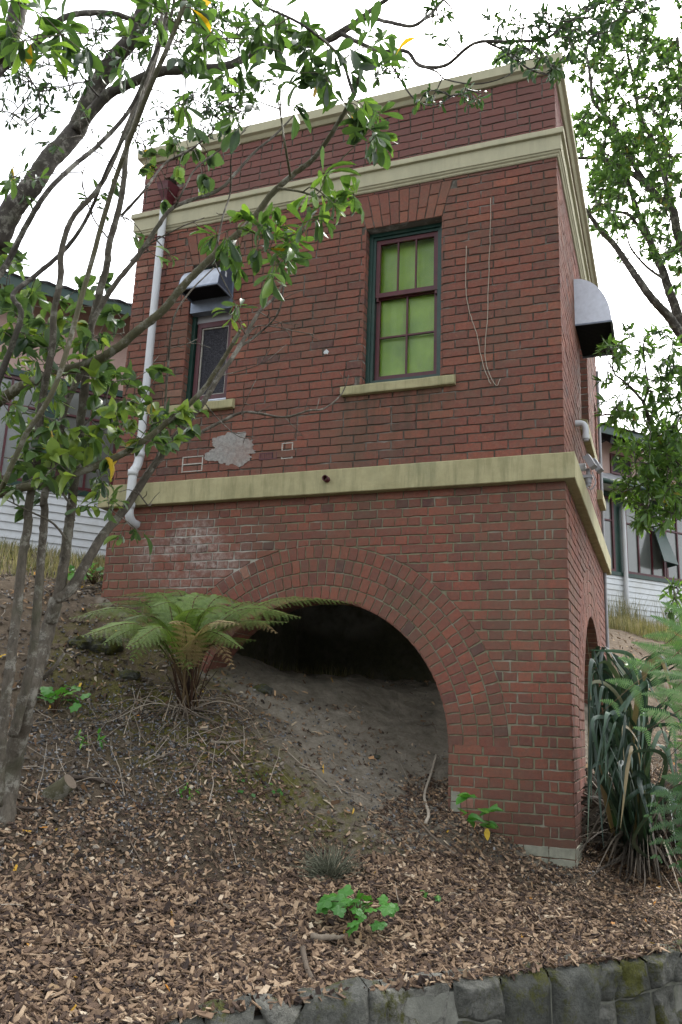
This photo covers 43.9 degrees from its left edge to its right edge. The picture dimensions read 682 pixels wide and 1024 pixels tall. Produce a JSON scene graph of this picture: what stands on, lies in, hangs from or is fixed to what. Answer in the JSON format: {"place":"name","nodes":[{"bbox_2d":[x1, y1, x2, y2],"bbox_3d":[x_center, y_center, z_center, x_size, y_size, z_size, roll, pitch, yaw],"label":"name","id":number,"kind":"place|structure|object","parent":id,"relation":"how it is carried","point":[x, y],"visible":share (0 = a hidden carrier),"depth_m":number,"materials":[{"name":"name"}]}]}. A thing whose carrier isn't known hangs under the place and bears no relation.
{"place":"outdoors","nodes":[
{"label":"outdoors","id":0,"kind":"place"},
{"bbox_2d":[0,553,681,1023],"bbox_3d":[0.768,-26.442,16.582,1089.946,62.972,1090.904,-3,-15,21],"label":"ground","id":1,"kind":"structure","parent":0,"point":[386,707],"depth_m":7.17,"materials":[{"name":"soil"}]},
{"bbox_2d":[40,774,75,802],"bbox_3d":[-1.953,1.927,5.831,0.246,0.233,0.150,-3,-15,21],"label":"tree stump","id":2,"kind":"object","parent":1,"relation":"on","point":[63,787],"visible":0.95,"depth_m":5.79,"materials":[{"name":"brown wood"}]},
{"bbox_2d":[37,685,90,713],"bbox_3d":[-2.391,1.543,6.985,0.520,0.244,0.589,10,-16,-30],"label":"lush weed","id":3,"kind":"object","parent":1,"relation":"on","point":[49,693],"visible":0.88,"depth_m":6.92,"materials":[{"name":"green plant"}]},
{"bbox_2d":[68,634,93,648],"bbox_3d":[-2.470,1.246,8.064,0.256,0.163,0.197,1,-14,5],"label":"rock","id":4,"kind":"object","parent":1,"relation":"on","point":[85,642],"visible":0.88,"depth_m":7.99,"materials":[{"name":"stone"}]},
{"bbox_2d":[67,563,103,583],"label":"lush weed","id":5,"kind":"object","parent":1,"relation":"on","point":[92,580],"visible":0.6,"depth_m":9.37,"materials":[{"name":"green plant"}]},
{"bbox_2d":[73,727,106,748],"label":"lush weed","id":6,"kind":"object","parent":1,"relation":"on","point":[99,737],"visible":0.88,"depth_m":6.44,"materials":[{"name":"green plant"}]},
{"bbox_2d":[66,773,124,788],"bbox_3d":[-1.776,1.944,6.115,0.422,0.098,0.049,5,-14,-10],"label":"fallen stick","id":7,"kind":"object","parent":1,"relation":"on","point":[76,777],"visible":0.77,"depth_m":6.12,"materials":[{"name":"wood"}]},
{"bbox_2d":[89,635,123,654],"bbox_3d":[-2.257,1.285,8.119,0.335,0.215,0.280,-3,-15,21],"label":"rock","id":8,"kind":"object","parent":1,"relation":"on","point":[97,646],"visible":0.74,"depth_m":8.02,"materials":[{"name":"stone"}]},
{"bbox_2d":[119,669,140,679],"bbox_3d":[-1.946,1.503,7.755,0.205,0.122,0.166,-3,-15,21],"label":"rock","id":9,"kind":"object","parent":1,"relation":"on","point":[130,674],"visible":0.8,"depth_m":7.69,"materials":[{"name":"stone"}]},
{"bbox_2d":[138,689,152,745],"bbox_3d":[-1.670,1.722,7.152,0.056,0.471,0.783,4,-14,-7],"label":"fallen stick","id":10,"kind":"object","parent":1,"relation":"on","point":[141,712],"visible":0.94,"depth_m":7.23,"materials":[{"name":"brown wood"}]},
{"bbox_2d":[0,0,348,827],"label":"multi stem tree","id":11,"kind":"object","parent":1,"relation":"on","point":[80,444],"visible":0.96,"depth_m":5.47,"materials":[{"name":"green plant"}]},
{"bbox_2d":[179,783,199,799],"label":"grass tuft","id":12,"kind":"object","parent":1,"relation":"on","point":[180,792],"visible":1,"depth_m":6.15,"materials":[{"name":"green plant"}]},
{"bbox_2d":[0,0,415,497],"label":"five finger tree","id":13,"kind":"object","parent":1,"relation":"on","point":[360,122],"visible":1,"depth_m":4.86,"materials":[{"name":"green plant"}]},
{"bbox_2d":[208,776,213,801],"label":"fallen stick","id":14,"kind":"object","parent":1,"relation":"on","point":[211,790],"visible":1,"depth_m":6.25,"materials":[{"name":"wood"}]},
{"bbox_2d":[70,589,361,777],"bbox_3d":[-1.057,1.370,7.150,2.540,1.605,1.378,3,-14,-3],"label":"tree fern","id":15,"kind":"object","parent":1,"relation":"on","point":[188,618],"visible":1,"depth_m":7.21,"materials":[{"name":"green plant"}]},
{"bbox_2d":[211,737,258,743],"bbox_3d":[-0.867,1.873,6.947,0.416,0.071,0.038,8,-15,-24],"label":"fallen stick","id":16,"kind":"object","parent":1,"relation":"on","point":[223,742],"visible":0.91,"depth_m":6.90,"materials":[{"name":"wood"}]},
{"bbox_2d":[237,773,282,797],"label":"lush weed","id":17,"kind":"object","parent":1,"relation":"on","point":[243,780],"visible":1,"depth_m":6.48,"materials":[{"name":"green plant"}]},
{"bbox_2d":[253,683,272,693],"bbox_3d":[-0.766,1.741,8.286,0.218,0.124,0.156,-3,-15,21],"label":"rock","id":18,"kind":"object","parent":1,"relation":"on","point":[262,688],"visible":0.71,"depth_m":8.22,"materials":[{"name":"stone"}]},
{"bbox_2d":[0,552,604,873],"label":"soil clods","id":19,"kind":"object","parent":1,"relation":"on","point":[147,770],"visible":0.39,"depth_m":6.72,"materials":[{"name":"brown soil"}]},
{"bbox_2d":[300,945,319,984],"bbox_3d":[-0.141,2.341,4.321,0.094,0.112,0.556,7,-15,-20],"label":"fallen stick","id":20,"kind":"object","parent":1,"relation":"on","point":[304,959],"visible":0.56,"depth_m":4.40,"materials":[{"name":"brown wood"}]},
{"bbox_2d":[291,838,366,885],"bbox_3d":[-0.077,2.420,5.839,0.567,0.293,0.538,5,-14,-10],"label":"grass tuft","id":21,"kind":"object","parent":1,"relation":"on","point":[328,867],"visible":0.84,"depth_m":5.78,"materials":[{"name":"green plant"}]},
{"bbox_2d":[0,0,660,254],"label":"dark tree","id":22,"kind":"object","parent":1,"relation":"on","point":[97,96],"visible":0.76,"depth_m":6.95,"materials":[{"name":"green plant"}]},
{"bbox_2d":[0,689,681,1023],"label":"bark mulch","id":23,"kind":"object","parent":1,"relation":"on","point":[290,980],"visible":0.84,"depth_m":5.04,"materials":[{"name":"brown wood"}]},
{"bbox_2d":[16,806,41,816],"bbox_3d":[-2.062,1.973,5.587,0.203,0.067,0.055,2,-14,1],"label":"fallen stick","id":24,"kind":"object","parent":23,"relation":"on","point":[30,808],"visible":0.89,"depth_m":5.59,"materials":[{"name":"brown wood"}]},
{"bbox_2d":[174,924,204,928],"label":"fallen stick","id":25,"kind":"object","parent":23,"relation":"on","point":[177,926],"visible":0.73,"depth_m":4.67,"materials":[{"name":"brown wood"}]},
{"bbox_2d":[181,904,231,911],"bbox_3d":[-0.786,2.344,5.006,0.319,0.040,0.033,2,-14,-1],"label":"fallen stick","id":26,"kind":"object","parent":23,"relation":"on","point":[208,908],"visible":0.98,"depth_m":5.01,"materials":[{"name":"brown wood"}]},
{"bbox_2d":[310,933,344,940],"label":"fallen stick","id":27,"kind":"object","parent":23,"relation":"on","point":[323,937],"visible":0.97,"depth_m":4.76,"materials":[{"name":"brown wood"}]},
{"bbox_2d":[316,884,398,936],"bbox_3d":[0.076,2.343,4.991,0.444,0.224,0.554,10,-16,-28],"label":"ivy plant","id":28,"kind":"object","parent":23,"relation":"on","point":[340,903],"visible":1,"depth_m":4.93,"materials":[{"name":"green plant"}]},
{"bbox_2d":[423,754,436,824],"bbox_3d":[0.765,2.406,7.417,0.091,0.516,1.180,0,-14,9],"label":"fallen stick","id":29,"kind":"object","parent":23,"relation":"on","point":[426,806],"visible":0.99,"depth_m":7.39,"materials":[{"name":"brown wood"}]},
{"bbox_2d":[420,890,440,901],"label":"ivy plant","id":30,"kind":"object","parent":23,"relation":"on","point":[436,897],"visible":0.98,"depth_m":5.51,"materials":[{"name":"green plant"}]},
{"bbox_2d":[413,810,455,853],"bbox_3d":[0.708,2.538,6.728,0.069,0.260,0.677,8,-15,-22],"label":"fallen stick","id":31,"kind":"object","parent":23,"relation":"on","point":[431,835],"visible":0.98,"depth_m":6.67,"materials":[{"name":"brown wood"}]},
{"bbox_2d":[0,271,681,625],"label":"weatherboard house","id":32,"kind":"structure","parent":1,"relation":"on","point":[645,565],"depth_m":14.48,"materials":[{"name":"white paint"}]},
{"bbox_2d":[0,374,36,480],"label":"window","id":33,"kind":"structure","parent":32,"relation":"in","point":[6,432],"depth_m":13.43,"materials":[{"name":"red paint"}]},
{"bbox_2d":[55,386,121,492],"bbox_3d":[-4.169,-1.169,13.974,0.920,1.720,0.070,9,-16,-26],"label":"window","id":34,"kind":"structure","parent":32,"relation":"in","point":[84,484],"depth_m":14.00,"materials":[{"name":"red paint"}]},
{"bbox_2d":[604,496,615,570],"bbox_3d":[5.870,0.457,19.002,0.670,1.720,0.070,9,-16,-26],"label":"window","id":35,"kind":"structure","parent":32,"relation":"in","point":[609,513],"depth_m":19.11,"materials":[{"name":"red paint"}]},
{"bbox_2d":[609,453,631,476],"bbox_3d":[6.505,-1.079,19.674,0.650,0.490,0.040,9,-16,-26],"label":"window","id":36,"kind":"structure","parent":32,"relation":"in","point":[616,472],"depth_m":19.60,"materials":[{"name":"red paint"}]},
{"bbox_2d":[623,501,666,578],"bbox_3d":[7.011,0.642,19.574,1.250,1.720,0.070,9,-16,-26],"label":"window","id":37,"kind":"structure","parent":32,"relation":"in","point":[644,556],"depth_m":19.49,"materials":[{"name":"grey glass"}]},
{"bbox_2d":[663,510,681,580],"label":"window","id":38,"kind":"structure","parent":32,"relation":"in","point":[674,538],"depth_m":20.00,"materials":[{"name":"grey glass"}]},
{"bbox_2d":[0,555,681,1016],"bbox_3d":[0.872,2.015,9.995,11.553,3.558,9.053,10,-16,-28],"label":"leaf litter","id":39,"kind":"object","parent":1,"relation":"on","point":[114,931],"visible":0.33,"depth_m":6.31,"materials":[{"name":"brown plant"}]},
{"bbox_2d":[0,535,681,678],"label":"rough grass","id":40,"kind":"structure","parent":1,"relation":"on","point":[636,625],"depth_m":11.54,"materials":[{"name":"plant"}]},
{"bbox_2d":[1,561,681,991],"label":"twig litter","id":41,"kind":"object","parent":1,"relation":"on","point":[213,759],"visible":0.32,"depth_m":6.66,"materials":[{"name":"brown wood"}]},
{"bbox_2d":[98,52,610,869],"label":"brick building","id":42,"kind":"structure","parent":1,"relation":"on","point":[426,498],"depth_m":8.42,"materials":[{"name":"brick"}]},
{"bbox_2d":[179,267,233,316],"bbox_3d":[-1.460,-2.484,9.275,0.525,0.500,0.412,-3,-15,21],"label":"exhaust hood","id":43,"kind":"object","parent":42,"relation":"attached to","point":[208,294],"visible":0.75,"depth_m":9.25,"materials":[{"name":"grey metal"}]},
{"bbox_2d":[186,265,231,400],"bbox_3d":[-1.411,-1.963,9.353,0.550,1.669,0.170,-3,-15,21],"label":"window","id":44,"kind":"structure","parent":42,"relation":"in","point":[208,331],"depth_m":9.36,"materials":[{"name":"black glass"}]},
{"bbox_2d":[365,222,441,383],"bbox_3d":[0.671,-2.091,8.651,0.808,1.733,0.134,-3,-15,21],"label":"window","id":45,"kind":"structure","parent":42,"relation":"in","point":[403,341],"depth_m":8.70,"materials":[{"name":"green glass"}]},
{"bbox_2d":[465,246,490,383],"bbox_3d":[1.319,-1.914,8.153,0.251,1.490,0.008,-3,-15,21],"label":"climbing stem","id":46,"kind":"object","parent":42,"relation":"attached to","point":[471,318],"visible":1,"depth_m":8.16,"materials":[{"name":"brown plant"}]},
{"bbox_2d":[485,198,499,385],"bbox_3d":[1.457,-2.145,8.160,0.151,2.003,0.008,-3,-15,21],"label":"climbing stem","id":47,"kind":"object","parent":42,"relation":"attached to","point":[487,296],"visible":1,"depth_m":8.13,"materials":[{"name":"brown plant"}]},
{"bbox_2d":[575,420,589,441],"bbox_3d":[2.466,-0.834,8.670,0.148,0.228,0.074,-3,-15,21],"label":"vent elbow","id":48,"kind":"object","parent":42,"relation":"attached to","point":[585,431],"visible":0.98,"depth_m":8.64,"materials":[{"name":"white plastic"}]},
{"bbox_2d":[579,454,603,489],"bbox_3d":[2.474,-0.379,8.421,0.268,0.347,0.262,-3,-15,21],"label":"floodlight","id":49,"kind":"object","parent":42,"relation":"attached to","point":[593,463],"visible":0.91,"depth_m":8.38,"materials":[{"name":"grey plastic"}]},
{"bbox_2d":[574,279,616,358],"bbox_3d":[2.933,-2.230,9.732,0.397,0.568,0.902,-3,-15,21],"label":"exhaust hood","id":50,"kind":"object","parent":42,"relation":"attached to","point":[594,325],"visible":0.8,"depth_m":9.37,"materials":[{"name":"metal"}]},
{"bbox_2d":[373,754,380,759],"bbox_3d":[0.321,2.283,7.882,0.092,0.055,0.075,-3,-15,21],"label":"rock","id":51,"kind":"object","parent":1,"relation":"on","point":[376,756],"visible":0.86,"depth_m":7.85,"materials":[{"name":"stone"}]},
{"bbox_2d":[456,792,484,851],"bbox_3d":[0.986,2.416,6.553,0.237,0.460,0.180,5,-14,-9],"label":"seedling","id":52,"kind":"object","parent":1,"relation":"on","point":[471,817],"visible":0.98,"depth_m":6.56,"materials":[{"name":"green plant"}]},
{"bbox_2d":[477,804,502,850],"bbox_3d":[1.174,2.492,6.634,0.212,0.390,0.185,-3,-15,21],"label":"seedling","id":53,"kind":"object","parent":1,"relation":"on","point":[493,824],"visible":0.98,"depth_m":6.65,"materials":[{"name":"green plant"}]},
{"bbox_2d":[490,0,681,342],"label":"evergreen tree","id":54,"kind":"object","parent":1,"relation":"on","point":[615,170],"visible":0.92,"depth_m":12.85,"materials":[{"name":"green plant"}]},
{"bbox_2d":[577,646,681,895],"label":"flax","id":55,"kind":"object","parent":1,"relation":"on","point":[619,757],"visible":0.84,"depth_m":6.66,"materials":[{"name":"green plant"}]},
{"bbox_2d":[591,322,681,625],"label":"young tree","id":56,"kind":"object","parent":1,"relation":"on","point":[666,435],"visible":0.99,"depth_m":8.75,"materials":[{"name":"green plant"}]},
{"bbox_2d":[600,602,681,780],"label":"tree fern","id":57,"kind":"object","parent":1,"relation":"on","point":[678,686],"visible":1,"depth_m":4.90,"materials":[{"name":"green plant"}]},
{"bbox_2d":[643,741,681,901],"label":"tree fern","id":58,"kind":"object","parent":1,"relation":"on","point":[675,807],"visible":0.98,"depth_m":4.57,"materials":[{"name":"green plant"}]},
{"bbox_2d":[0,0,681,433],"label":"sky","id":59,"kind":"structure","parent":0,"point":[627,303],"materials":[{"name":"white"}]},
{"bbox_2d":[72,939,681,1023],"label":"retaining wall","id":60,"kind":"structure","parent":0,"point":[646,990],"depth_m":4.46,"materials":[{"name":"stone"}]}
]}

